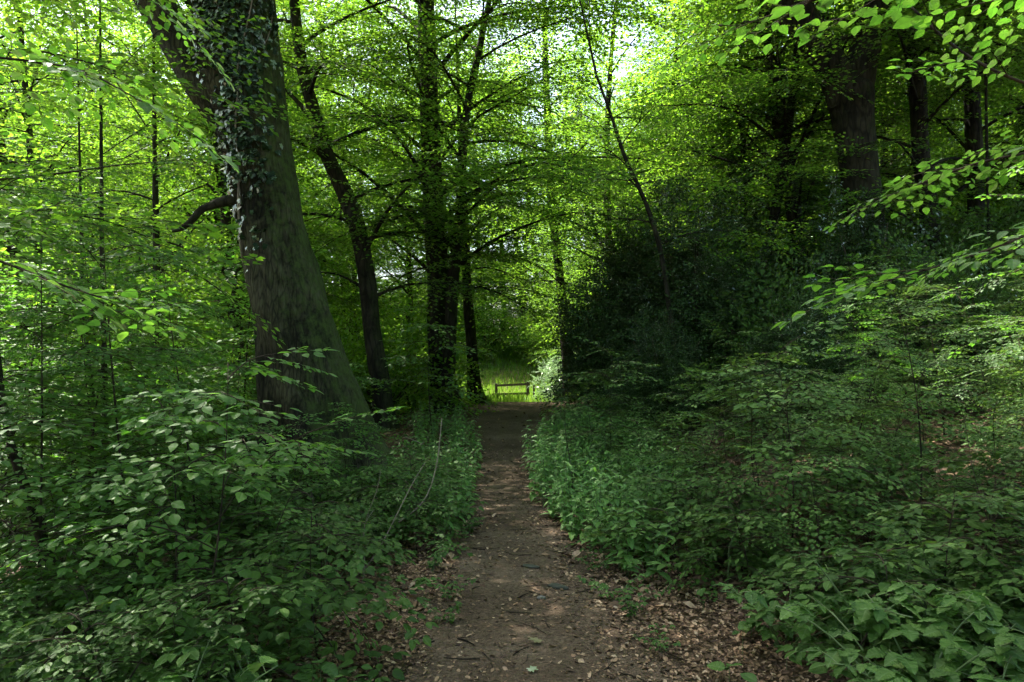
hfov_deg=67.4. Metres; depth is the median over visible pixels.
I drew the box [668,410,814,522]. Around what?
beech sapling
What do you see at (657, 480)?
beech seedling
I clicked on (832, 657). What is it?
bramble plant
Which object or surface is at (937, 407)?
beech sapling
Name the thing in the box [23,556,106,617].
bramble plant
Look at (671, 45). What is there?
forest tree
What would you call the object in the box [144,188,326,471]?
beech sapling
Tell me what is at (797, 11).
beech branch
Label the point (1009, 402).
bramble plant
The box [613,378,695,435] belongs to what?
beech sapling
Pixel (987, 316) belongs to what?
beech sapling
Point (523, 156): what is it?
forest tree
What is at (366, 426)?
beech sapling
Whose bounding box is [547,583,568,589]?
stone
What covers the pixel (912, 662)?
broad leaved plant
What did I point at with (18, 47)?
forest tree
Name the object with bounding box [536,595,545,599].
stone
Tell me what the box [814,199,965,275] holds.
leafy bush
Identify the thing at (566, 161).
forest tree
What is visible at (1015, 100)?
forest tree
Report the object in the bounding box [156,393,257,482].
beech sapling
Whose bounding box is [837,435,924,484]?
bramble plant
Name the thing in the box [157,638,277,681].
broad leaved plant
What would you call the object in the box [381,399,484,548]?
nettles
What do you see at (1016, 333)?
beech sapling
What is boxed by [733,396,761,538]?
dead stem
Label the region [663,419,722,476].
dead stem
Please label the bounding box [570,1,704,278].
forest tree
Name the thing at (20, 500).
beech sapling
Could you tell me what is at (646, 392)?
beech sapling
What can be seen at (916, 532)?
bare stem
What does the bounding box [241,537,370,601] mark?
bramble plant
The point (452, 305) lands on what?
beech tree
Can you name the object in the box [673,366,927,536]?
beech sapling
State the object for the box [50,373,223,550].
beech sapling
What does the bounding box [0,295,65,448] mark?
beech sapling
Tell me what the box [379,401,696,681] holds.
path
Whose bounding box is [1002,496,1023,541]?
bramble plant
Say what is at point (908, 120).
forest tree
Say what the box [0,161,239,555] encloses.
beech sapling
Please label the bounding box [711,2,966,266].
forest tree
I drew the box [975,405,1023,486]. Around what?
beech seedling
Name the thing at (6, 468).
beech sapling
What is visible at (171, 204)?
forest tree
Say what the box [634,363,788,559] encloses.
beech sapling
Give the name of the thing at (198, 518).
bramble plant
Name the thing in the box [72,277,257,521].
beech sapling
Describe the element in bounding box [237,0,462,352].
forest tree
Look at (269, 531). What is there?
beech seedling
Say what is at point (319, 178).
forest tree
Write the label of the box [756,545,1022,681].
beech seedling
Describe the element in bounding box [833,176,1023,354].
shady bush
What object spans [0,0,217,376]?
forest tree
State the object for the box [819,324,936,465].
beech sapling
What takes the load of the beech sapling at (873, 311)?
on the ground at (408, 430)
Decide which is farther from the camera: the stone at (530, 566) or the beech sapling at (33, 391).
the beech sapling at (33, 391)
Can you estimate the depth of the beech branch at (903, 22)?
1.93 m
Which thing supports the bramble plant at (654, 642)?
on the path
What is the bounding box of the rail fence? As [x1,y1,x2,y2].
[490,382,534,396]
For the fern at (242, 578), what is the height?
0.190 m
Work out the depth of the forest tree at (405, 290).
25.68 m
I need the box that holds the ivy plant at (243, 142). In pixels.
[184,0,282,287]
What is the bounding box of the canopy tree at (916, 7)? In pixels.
[866,0,1008,89]
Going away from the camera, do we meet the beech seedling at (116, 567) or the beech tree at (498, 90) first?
the beech seedling at (116, 567)
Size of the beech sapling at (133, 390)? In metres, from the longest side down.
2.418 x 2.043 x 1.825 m
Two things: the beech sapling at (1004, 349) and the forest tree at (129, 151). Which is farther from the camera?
the forest tree at (129, 151)
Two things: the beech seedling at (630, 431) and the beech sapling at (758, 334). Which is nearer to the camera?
the beech seedling at (630, 431)
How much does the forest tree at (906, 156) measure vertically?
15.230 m
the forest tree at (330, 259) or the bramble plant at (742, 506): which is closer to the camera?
the bramble plant at (742, 506)
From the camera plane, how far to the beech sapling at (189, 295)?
14.26 m
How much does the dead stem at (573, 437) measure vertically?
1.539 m
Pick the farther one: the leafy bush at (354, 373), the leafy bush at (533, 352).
the leafy bush at (533, 352)
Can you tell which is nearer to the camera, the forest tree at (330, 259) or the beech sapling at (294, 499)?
the beech sapling at (294, 499)
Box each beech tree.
[88,0,552,430]
[133,0,584,507]
[193,0,706,411]
[289,0,685,414]
[357,0,584,403]
[418,0,657,394]
[511,0,1023,342]
[607,0,957,291]
[745,0,1023,295]
[786,2,1023,234]
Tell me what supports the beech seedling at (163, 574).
on the ground at (408, 430)
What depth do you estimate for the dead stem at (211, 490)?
6.67 m
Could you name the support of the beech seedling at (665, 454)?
on the ground at (408, 430)
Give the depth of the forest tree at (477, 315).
54.45 m
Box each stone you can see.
[522,564,539,568]
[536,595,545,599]
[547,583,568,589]
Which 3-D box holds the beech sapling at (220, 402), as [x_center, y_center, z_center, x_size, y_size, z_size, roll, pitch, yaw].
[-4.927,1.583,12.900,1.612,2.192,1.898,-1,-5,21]
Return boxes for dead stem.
[198,461,255,613]
[205,433,237,557]
[225,446,277,546]
[257,428,338,644]
[333,470,380,582]
[402,434,429,495]
[560,371,596,491]
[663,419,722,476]
[704,366,758,485]
[714,400,731,512]
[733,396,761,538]
[824,346,848,481]
[928,384,995,569]
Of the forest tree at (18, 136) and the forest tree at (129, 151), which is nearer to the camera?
the forest tree at (18, 136)
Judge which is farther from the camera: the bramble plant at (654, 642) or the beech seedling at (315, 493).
the beech seedling at (315, 493)
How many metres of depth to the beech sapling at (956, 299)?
13.25 m
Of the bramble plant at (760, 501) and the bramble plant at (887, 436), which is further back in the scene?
the bramble plant at (887, 436)
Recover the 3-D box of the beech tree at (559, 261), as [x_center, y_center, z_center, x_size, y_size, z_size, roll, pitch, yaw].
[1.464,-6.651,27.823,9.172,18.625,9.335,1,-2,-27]
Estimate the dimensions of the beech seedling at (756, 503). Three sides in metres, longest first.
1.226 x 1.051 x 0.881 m
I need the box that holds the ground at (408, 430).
[0,348,1023,681]
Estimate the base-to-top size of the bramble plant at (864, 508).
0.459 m
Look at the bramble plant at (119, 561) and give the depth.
5.52 m
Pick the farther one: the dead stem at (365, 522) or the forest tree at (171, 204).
the forest tree at (171, 204)
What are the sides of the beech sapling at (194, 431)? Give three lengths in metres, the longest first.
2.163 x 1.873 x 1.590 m
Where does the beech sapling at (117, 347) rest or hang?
on the ground at (408, 430)
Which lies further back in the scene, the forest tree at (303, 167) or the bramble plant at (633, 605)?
the forest tree at (303, 167)
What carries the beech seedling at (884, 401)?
on the ground at (408, 430)
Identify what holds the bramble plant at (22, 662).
on the ground at (408, 430)
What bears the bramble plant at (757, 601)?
on the ground at (408, 430)
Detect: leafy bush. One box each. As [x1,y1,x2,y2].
[127,311,364,466]
[217,311,350,408]
[247,330,400,439]
[248,274,498,420]
[360,305,425,352]
[360,311,492,413]
[377,277,462,334]
[390,378,427,412]
[391,273,492,336]
[418,314,495,362]
[456,340,486,369]
[457,281,545,361]
[461,323,515,357]
[479,312,539,342]
[501,328,541,365]
[509,285,575,371]
[511,301,556,330]
[515,303,578,364]
[732,233,832,320]
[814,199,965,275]
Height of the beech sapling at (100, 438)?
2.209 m
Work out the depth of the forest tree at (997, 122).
37.58 m
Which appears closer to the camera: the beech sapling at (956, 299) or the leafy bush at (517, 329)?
the beech sapling at (956, 299)
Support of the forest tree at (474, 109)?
on the ground at (408, 430)
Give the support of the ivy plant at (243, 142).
attached to the beech tree at (286, 290)
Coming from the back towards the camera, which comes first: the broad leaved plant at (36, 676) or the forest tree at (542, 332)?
the forest tree at (542, 332)
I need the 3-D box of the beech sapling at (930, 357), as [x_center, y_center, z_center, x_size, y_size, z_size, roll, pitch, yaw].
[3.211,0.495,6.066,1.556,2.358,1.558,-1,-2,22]
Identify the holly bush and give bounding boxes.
[534,221,713,422]
[550,196,727,394]
[555,165,795,423]
[600,302,728,438]
[716,268,890,421]
[785,173,994,384]
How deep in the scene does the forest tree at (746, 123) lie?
37.40 m
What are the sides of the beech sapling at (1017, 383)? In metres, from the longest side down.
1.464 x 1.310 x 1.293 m
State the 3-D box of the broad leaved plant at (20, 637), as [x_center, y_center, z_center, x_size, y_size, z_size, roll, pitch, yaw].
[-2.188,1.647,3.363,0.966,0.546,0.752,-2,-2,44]
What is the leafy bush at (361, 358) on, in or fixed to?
on the ground at (408, 430)
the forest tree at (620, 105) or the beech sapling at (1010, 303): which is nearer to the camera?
the beech sapling at (1010, 303)
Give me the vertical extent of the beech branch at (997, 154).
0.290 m
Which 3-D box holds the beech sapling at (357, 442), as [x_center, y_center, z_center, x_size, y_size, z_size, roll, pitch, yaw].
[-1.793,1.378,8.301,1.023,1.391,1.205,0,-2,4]
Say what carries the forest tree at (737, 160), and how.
on the ground at (408, 430)
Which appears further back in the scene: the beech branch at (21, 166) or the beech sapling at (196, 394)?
the beech sapling at (196, 394)
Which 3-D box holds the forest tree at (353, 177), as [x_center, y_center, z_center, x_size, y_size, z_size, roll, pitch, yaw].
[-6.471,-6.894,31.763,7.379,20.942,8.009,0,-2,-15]
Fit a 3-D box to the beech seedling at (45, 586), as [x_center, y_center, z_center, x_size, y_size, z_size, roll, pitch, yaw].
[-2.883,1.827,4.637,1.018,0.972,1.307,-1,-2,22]
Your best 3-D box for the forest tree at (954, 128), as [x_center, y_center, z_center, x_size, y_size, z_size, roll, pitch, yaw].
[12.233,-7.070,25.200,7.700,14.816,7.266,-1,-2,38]
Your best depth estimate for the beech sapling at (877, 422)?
7.69 m
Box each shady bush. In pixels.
[576,241,781,405]
[671,234,926,423]
[826,211,1023,397]
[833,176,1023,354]
[934,196,1023,347]
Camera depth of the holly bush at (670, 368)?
13.34 m
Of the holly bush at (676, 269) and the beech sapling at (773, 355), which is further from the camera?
the holly bush at (676, 269)
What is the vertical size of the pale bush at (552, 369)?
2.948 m
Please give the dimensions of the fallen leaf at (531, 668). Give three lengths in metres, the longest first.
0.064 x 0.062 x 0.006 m
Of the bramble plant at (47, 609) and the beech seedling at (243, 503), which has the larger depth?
the beech seedling at (243, 503)
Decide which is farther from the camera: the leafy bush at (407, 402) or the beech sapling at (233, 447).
the leafy bush at (407, 402)
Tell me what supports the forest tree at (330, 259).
on the ground at (408, 430)
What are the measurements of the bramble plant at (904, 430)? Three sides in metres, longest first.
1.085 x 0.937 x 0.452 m
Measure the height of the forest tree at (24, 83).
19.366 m
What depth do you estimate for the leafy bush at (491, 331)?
52.92 m
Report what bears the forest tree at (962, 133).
on the ground at (408, 430)
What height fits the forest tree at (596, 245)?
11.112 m
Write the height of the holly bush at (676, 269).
5.058 m
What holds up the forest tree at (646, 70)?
on the ground at (408, 430)
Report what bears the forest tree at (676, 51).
on the ground at (408, 430)
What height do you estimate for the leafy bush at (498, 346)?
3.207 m
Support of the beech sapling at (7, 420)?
on the ground at (408, 430)
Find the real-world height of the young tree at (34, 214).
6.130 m
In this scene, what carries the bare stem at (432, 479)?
on the ground at (408, 430)
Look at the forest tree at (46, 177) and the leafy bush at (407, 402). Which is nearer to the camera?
the leafy bush at (407, 402)
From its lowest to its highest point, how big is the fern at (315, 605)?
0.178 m
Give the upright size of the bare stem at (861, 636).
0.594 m
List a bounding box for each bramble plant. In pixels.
[0,555,136,618]
[0,592,65,635]
[7,651,35,677]
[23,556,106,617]
[35,603,162,652]
[50,641,117,681]
[165,599,279,681]
[187,498,214,523]
[188,609,318,681]
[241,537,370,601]
[268,528,330,580]
[306,483,459,555]
[422,599,462,623]
[426,543,448,571]
[431,575,476,599]
[465,516,483,531]
[572,540,631,570]
[574,573,645,601]
[591,469,684,518]
[618,584,661,617]
[633,623,680,652]
[647,482,752,547]
[654,474,709,510]
[714,553,915,651]
[716,482,790,510]
[732,491,794,556]
[766,449,881,500]
[776,594,1023,681]
[785,411,833,460]
[800,480,982,544]
[803,460,934,506]
[836,412,930,454]
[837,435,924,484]
[844,527,922,586]
[856,431,914,467]
[882,457,982,510]
[888,434,1023,483]
[894,583,990,654]
[910,551,997,602]
[931,404,999,442]
[957,424,1018,464]
[993,395,1023,423]
[993,495,1023,537]
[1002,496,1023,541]
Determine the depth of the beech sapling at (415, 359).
12.85 m
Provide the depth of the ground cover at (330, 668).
5.05 m
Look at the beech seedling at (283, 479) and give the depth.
7.82 m
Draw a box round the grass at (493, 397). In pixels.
[396,342,573,412]
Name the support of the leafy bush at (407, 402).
on the ground at (408, 430)
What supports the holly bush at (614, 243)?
on the ground at (408, 430)
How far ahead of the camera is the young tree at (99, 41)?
8.60 m
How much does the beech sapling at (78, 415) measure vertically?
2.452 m
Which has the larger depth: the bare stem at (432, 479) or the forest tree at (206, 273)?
the forest tree at (206, 273)
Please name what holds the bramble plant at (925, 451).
on the ground at (408, 430)
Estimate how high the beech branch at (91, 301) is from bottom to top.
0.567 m
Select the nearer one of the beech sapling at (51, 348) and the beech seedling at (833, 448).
the beech seedling at (833, 448)
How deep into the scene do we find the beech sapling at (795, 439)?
5.60 m
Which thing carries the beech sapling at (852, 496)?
on the ground at (408, 430)
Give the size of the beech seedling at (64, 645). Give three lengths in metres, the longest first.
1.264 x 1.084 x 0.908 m
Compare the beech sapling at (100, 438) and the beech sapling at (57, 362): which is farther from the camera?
the beech sapling at (57, 362)
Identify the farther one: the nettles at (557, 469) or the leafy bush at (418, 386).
the leafy bush at (418, 386)
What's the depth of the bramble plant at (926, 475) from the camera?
6.67 m
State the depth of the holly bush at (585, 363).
15.96 m
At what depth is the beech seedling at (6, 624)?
3.84 m
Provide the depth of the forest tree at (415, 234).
57.58 m
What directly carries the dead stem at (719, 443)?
on the ground at (408, 430)
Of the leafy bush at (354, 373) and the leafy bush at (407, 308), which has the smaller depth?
the leafy bush at (354, 373)
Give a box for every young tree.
[0,0,244,504]
[0,0,244,625]
[0,0,311,485]
[0,0,311,516]
[500,0,807,420]
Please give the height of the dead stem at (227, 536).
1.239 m
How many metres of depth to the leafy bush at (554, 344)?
49.61 m
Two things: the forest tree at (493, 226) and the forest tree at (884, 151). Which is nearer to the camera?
the forest tree at (884, 151)
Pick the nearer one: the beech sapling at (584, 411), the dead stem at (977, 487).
the dead stem at (977, 487)
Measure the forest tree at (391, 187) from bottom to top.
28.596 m
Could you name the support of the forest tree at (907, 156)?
on the ground at (408, 430)
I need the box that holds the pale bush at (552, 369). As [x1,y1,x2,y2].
[525,353,575,401]
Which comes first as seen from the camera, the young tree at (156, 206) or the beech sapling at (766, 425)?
the beech sapling at (766, 425)
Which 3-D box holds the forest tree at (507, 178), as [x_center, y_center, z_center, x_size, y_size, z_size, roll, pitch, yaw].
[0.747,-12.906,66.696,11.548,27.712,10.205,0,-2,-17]
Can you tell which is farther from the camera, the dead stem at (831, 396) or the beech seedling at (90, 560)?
the dead stem at (831, 396)
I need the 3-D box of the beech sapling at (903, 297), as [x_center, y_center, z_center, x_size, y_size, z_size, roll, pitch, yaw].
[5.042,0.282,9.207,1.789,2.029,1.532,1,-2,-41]
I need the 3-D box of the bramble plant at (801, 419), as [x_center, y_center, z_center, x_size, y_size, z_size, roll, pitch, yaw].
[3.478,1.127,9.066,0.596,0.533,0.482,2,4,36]
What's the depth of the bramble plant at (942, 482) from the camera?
6.33 m
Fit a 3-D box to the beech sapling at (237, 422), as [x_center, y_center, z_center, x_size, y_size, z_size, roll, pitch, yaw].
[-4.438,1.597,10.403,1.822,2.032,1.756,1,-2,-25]
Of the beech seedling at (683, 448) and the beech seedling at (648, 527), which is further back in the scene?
the beech seedling at (683, 448)
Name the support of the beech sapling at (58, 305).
on the ground at (408, 430)
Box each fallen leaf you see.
[526,666,537,671]
[528,637,542,642]
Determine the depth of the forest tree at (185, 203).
21.54 m
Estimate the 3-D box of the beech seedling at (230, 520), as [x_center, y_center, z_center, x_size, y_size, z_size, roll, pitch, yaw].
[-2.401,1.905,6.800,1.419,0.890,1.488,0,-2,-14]
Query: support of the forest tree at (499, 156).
on the ground at (408, 430)
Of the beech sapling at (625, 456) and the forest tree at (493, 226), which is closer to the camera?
the beech sapling at (625, 456)
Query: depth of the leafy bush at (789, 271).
18.72 m
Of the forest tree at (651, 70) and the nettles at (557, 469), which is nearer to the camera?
the nettles at (557, 469)
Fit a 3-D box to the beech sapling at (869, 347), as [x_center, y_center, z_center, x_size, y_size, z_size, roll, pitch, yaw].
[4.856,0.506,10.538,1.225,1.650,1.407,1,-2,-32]
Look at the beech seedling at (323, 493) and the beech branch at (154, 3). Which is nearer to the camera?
the beech branch at (154, 3)
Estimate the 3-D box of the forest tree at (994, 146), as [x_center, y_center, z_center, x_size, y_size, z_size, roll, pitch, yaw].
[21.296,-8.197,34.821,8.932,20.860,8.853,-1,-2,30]
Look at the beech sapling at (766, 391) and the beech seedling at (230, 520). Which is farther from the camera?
the beech sapling at (766, 391)
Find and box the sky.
[0,0,1008,319]
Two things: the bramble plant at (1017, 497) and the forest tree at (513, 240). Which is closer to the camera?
the bramble plant at (1017, 497)
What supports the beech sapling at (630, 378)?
on the ground at (408, 430)
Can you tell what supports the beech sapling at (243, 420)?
on the ground at (408, 430)
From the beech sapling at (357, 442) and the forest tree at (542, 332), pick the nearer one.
the beech sapling at (357, 442)
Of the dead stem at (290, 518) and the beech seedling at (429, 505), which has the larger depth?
the beech seedling at (429, 505)
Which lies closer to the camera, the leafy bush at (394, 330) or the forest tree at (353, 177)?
the forest tree at (353, 177)
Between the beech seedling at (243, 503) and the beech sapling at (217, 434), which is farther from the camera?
the beech sapling at (217, 434)
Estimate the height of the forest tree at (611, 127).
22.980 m
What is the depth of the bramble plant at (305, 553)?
5.70 m
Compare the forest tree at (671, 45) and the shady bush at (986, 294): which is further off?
the forest tree at (671, 45)
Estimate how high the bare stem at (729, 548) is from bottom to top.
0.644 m
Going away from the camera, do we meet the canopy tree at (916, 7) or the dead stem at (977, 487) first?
the dead stem at (977, 487)
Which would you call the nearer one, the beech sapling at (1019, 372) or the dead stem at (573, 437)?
the beech sapling at (1019, 372)
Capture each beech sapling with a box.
[0,127,154,605]
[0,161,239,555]
[0,173,156,602]
[0,189,186,631]
[0,205,167,563]
[0,214,276,600]
[0,238,252,591]
[0,241,149,555]
[0,241,237,577]
[0,263,171,539]
[0,286,99,524]
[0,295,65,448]
[0,298,65,521]
[0,310,97,490]
[0,312,134,517]
[0,330,66,486]
[0,346,405,681]
[0,367,186,658]
[0,388,188,626]
[0,461,89,566]
[0,462,125,577]
[0,463,161,661]
[1,352,79,508]
[1,433,57,538]
[3,373,151,528]
[13,358,231,588]
[22,319,108,465]
[30,379,134,460]
[36,396,170,503]
[43,376,330,673]
[48,244,304,596]
[50,284,187,453]
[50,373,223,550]
[68,405,290,619]
[69,292,195,478]
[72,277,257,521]
[81,355,258,532]
[86,387,255,540]
[87,279,254,472]
[136,384,247,510]
[138,385,253,504]
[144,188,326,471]
[147,346,256,501]
[149,293,257,473]
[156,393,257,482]
[158,368,255,480]
[160,259,320,444]
[168,404,256,470]
[203,414,334,558]
[226,362,258,429]
[231,413,366,549]
[269,457,352,533]
[298,402,395,511]
[325,412,407,499]
[348,357,393,418]
[361,306,495,451]
[539,368,652,451]
[540,336,671,466]
[598,408,693,502]
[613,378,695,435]
[619,338,677,427]
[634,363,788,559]
[643,362,749,468]
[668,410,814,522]
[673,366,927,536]
[676,317,933,604]
[678,320,791,456]
[682,368,745,426]
[691,351,837,475]
[708,363,798,449]
[714,334,776,406]
[724,403,928,617]
[732,331,815,427]
[752,369,857,449]
[780,297,941,490]
[786,378,927,486]
[812,253,906,388]
[813,263,1023,552]
[813,297,908,397]
[815,296,934,433]
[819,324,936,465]
[819,366,968,538]
[821,247,968,397]
[831,319,936,427]
[856,287,960,415]
[860,345,986,457]
[861,282,1005,434]
[866,310,977,424]
[874,296,971,380]
[884,306,960,405]
[902,378,1023,568]
[915,273,1023,438]
[916,269,1012,355]
[942,407,1023,515]
[947,162,1023,366]
[957,296,1023,442]
[963,266,1023,392]
[966,311,1023,390]
[967,312,1023,383]
[977,359,1023,446]
[982,254,1023,351]
[985,396,1023,465]
[989,336,1023,431]
[990,289,1023,435]
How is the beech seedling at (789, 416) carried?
on the ground at (408, 430)
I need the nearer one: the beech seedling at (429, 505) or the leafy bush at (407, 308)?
the beech seedling at (429, 505)
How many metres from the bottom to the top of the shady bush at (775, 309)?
3.846 m
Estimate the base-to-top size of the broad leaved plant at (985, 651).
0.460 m
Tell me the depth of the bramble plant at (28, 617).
5.26 m
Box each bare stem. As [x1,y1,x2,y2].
[359,462,425,573]
[363,418,441,559]
[727,504,766,590]
[814,560,865,669]
[886,500,926,564]
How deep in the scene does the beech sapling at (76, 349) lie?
5.27 m
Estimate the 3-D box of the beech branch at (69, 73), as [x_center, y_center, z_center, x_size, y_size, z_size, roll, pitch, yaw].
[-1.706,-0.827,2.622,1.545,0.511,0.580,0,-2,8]
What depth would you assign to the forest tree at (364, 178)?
25.79 m
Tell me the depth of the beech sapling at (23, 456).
8.19 m
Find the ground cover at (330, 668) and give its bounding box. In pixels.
[0,346,1023,681]
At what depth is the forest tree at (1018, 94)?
21.31 m
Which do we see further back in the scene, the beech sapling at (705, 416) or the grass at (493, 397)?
the grass at (493, 397)
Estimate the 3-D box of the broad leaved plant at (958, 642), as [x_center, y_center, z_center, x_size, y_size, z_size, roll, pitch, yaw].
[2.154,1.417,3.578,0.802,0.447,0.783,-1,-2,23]
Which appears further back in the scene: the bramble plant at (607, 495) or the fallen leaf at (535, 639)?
the bramble plant at (607, 495)
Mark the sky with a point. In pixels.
(629, 40)
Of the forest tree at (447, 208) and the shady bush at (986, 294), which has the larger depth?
the forest tree at (447, 208)
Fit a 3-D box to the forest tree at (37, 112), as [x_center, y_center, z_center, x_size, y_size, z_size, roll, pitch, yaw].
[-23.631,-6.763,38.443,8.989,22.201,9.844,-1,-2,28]
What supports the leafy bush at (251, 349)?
on the ground at (408, 430)
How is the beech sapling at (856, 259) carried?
on the ground at (408, 430)
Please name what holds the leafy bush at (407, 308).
on the ground at (408, 430)
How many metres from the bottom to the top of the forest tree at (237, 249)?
19.336 m
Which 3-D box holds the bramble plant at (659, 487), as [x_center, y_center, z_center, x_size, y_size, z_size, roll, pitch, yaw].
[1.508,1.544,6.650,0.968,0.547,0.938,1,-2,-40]
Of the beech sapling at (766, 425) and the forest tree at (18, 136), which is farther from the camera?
the forest tree at (18, 136)
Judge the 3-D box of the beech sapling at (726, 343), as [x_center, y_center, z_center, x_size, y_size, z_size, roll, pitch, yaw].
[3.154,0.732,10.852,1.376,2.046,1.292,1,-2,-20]
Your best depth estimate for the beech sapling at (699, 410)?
12.58 m
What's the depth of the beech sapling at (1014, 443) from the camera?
5.26 m
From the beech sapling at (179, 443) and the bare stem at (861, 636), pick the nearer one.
the bare stem at (861, 636)
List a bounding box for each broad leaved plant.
[0,626,131,681]
[16,634,93,677]
[22,645,129,681]
[49,594,208,660]
[101,639,227,681]
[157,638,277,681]
[762,564,932,662]
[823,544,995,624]
[838,592,1023,681]
[883,578,1023,681]
[887,550,1023,652]
[888,646,1013,681]
[956,550,1023,609]
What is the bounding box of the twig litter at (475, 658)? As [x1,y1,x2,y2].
[317,460,694,681]
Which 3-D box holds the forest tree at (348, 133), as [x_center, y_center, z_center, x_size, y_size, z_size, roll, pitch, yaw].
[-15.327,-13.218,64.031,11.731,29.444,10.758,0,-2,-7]
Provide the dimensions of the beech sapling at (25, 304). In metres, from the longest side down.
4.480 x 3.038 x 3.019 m
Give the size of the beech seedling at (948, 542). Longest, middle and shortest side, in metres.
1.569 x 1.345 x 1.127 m
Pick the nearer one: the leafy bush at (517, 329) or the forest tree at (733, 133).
the forest tree at (733, 133)
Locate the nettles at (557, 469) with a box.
[520,394,692,586]
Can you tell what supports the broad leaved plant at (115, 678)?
on the ground at (408, 430)
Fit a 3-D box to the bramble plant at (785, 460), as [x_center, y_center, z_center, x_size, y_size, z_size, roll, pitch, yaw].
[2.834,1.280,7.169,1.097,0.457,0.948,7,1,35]
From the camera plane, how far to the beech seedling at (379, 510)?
6.55 m
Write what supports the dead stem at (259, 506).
on the ground at (408, 430)
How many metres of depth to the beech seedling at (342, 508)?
5.57 m
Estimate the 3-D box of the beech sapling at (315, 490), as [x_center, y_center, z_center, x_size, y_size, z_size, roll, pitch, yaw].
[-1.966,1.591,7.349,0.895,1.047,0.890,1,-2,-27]
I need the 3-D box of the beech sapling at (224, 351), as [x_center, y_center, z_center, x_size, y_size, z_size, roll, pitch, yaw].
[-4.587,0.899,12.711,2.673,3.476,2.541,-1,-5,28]
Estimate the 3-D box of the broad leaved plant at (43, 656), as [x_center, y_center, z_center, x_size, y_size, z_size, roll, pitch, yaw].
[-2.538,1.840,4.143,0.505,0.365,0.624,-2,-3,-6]
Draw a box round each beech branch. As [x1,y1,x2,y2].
[0,30,239,172]
[0,155,254,208]
[0,223,221,349]
[135,0,233,89]
[650,0,1023,80]
[772,222,1023,329]
[823,130,1023,231]
[855,0,1023,166]
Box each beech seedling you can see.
[0,518,154,605]
[0,561,150,679]
[0,568,227,681]
[0,576,84,654]
[0,590,72,681]
[0,597,256,681]
[18,554,177,628]
[19,528,242,641]
[21,513,152,607]
[65,553,331,681]
[91,575,334,681]
[145,508,315,572]
[147,475,292,579]
[168,503,343,583]
[189,498,317,602]
[202,514,438,681]
[207,452,325,552]
[211,469,324,557]
[214,482,416,629]
[264,474,384,522]
[278,484,383,551]
[284,489,433,566]
[292,492,365,523]
[293,454,385,505]
[307,466,414,545]
[323,460,467,560]
[354,446,488,521]
[367,471,478,559]
[378,446,481,502]
[562,507,762,594]
[582,471,760,573]
[592,418,702,477]
[616,440,762,509]
[635,419,715,461]
[661,502,823,621]
[674,478,816,596]
[740,393,838,447]
[744,541,921,653]
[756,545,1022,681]
[765,435,919,542]
[772,399,844,454]
[793,500,958,568]
[814,393,912,443]
[815,491,1023,671]
[881,480,1023,610]
[904,464,1023,562]
[915,362,1023,416]
[948,558,1023,665]
[958,355,1023,424]
[963,362,1023,394]
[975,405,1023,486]
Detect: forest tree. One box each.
[0,0,139,372]
[0,0,180,460]
[0,0,196,404]
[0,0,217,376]
[0,1,63,157]
[0,2,125,375]
[0,3,59,267]
[0,10,98,361]
[0,12,224,375]
[0,90,98,331]
[0,130,60,373]
[51,1,206,319]
[51,14,173,250]
[52,0,397,449]
[56,7,386,439]
[59,0,229,357]
[64,1,377,381]
[71,181,187,342]
[85,54,175,335]
[106,2,317,375]
[125,0,405,368]
[145,3,345,357]
[187,3,350,322]
[214,118,359,315]
[223,7,370,312]
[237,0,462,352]
[283,0,425,348]
[294,6,383,287]
[296,0,449,352]
[316,3,503,410]
[327,2,426,312]
[376,47,462,321]
[380,0,521,334]
[383,48,485,285]
[418,59,537,323]
[420,8,510,314]
[426,31,519,336]
[471,38,550,335]
[475,0,754,346]
[475,28,548,323]
[478,102,570,328]
[485,31,569,316]
[507,54,598,316]
[509,6,639,365]
[522,34,633,347]
[527,55,602,311]
[537,112,685,386]
[543,161,638,373]
[553,71,643,280]
[557,0,771,281]
[563,11,749,285]
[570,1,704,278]
[575,35,656,278]
[575,41,752,301]
[585,0,971,312]
[593,0,829,271]
[626,0,886,296]
[628,0,828,253]
[636,0,713,206]
[648,4,819,253]
[673,0,889,295]
[680,30,806,237]
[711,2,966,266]
[760,0,1017,272]
[769,1,1012,267]
[775,4,1004,252]
[779,0,1023,263]
[781,2,984,253]
[888,13,1019,212]
[895,19,1017,229]
[896,16,1014,229]
[904,2,1023,265]
[911,16,1023,235]
[912,5,1023,294]
[946,18,1022,221]
[1003,30,1023,145]
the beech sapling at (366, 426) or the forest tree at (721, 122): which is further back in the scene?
the forest tree at (721, 122)
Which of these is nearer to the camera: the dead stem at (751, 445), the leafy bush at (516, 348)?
the dead stem at (751, 445)
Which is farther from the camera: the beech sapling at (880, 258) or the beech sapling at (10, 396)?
the beech sapling at (880, 258)
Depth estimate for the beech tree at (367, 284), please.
15.88 m
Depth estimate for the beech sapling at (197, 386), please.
7.00 m
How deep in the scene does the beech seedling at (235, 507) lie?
6.54 m
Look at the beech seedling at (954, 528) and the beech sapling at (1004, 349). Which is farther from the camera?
the beech sapling at (1004, 349)

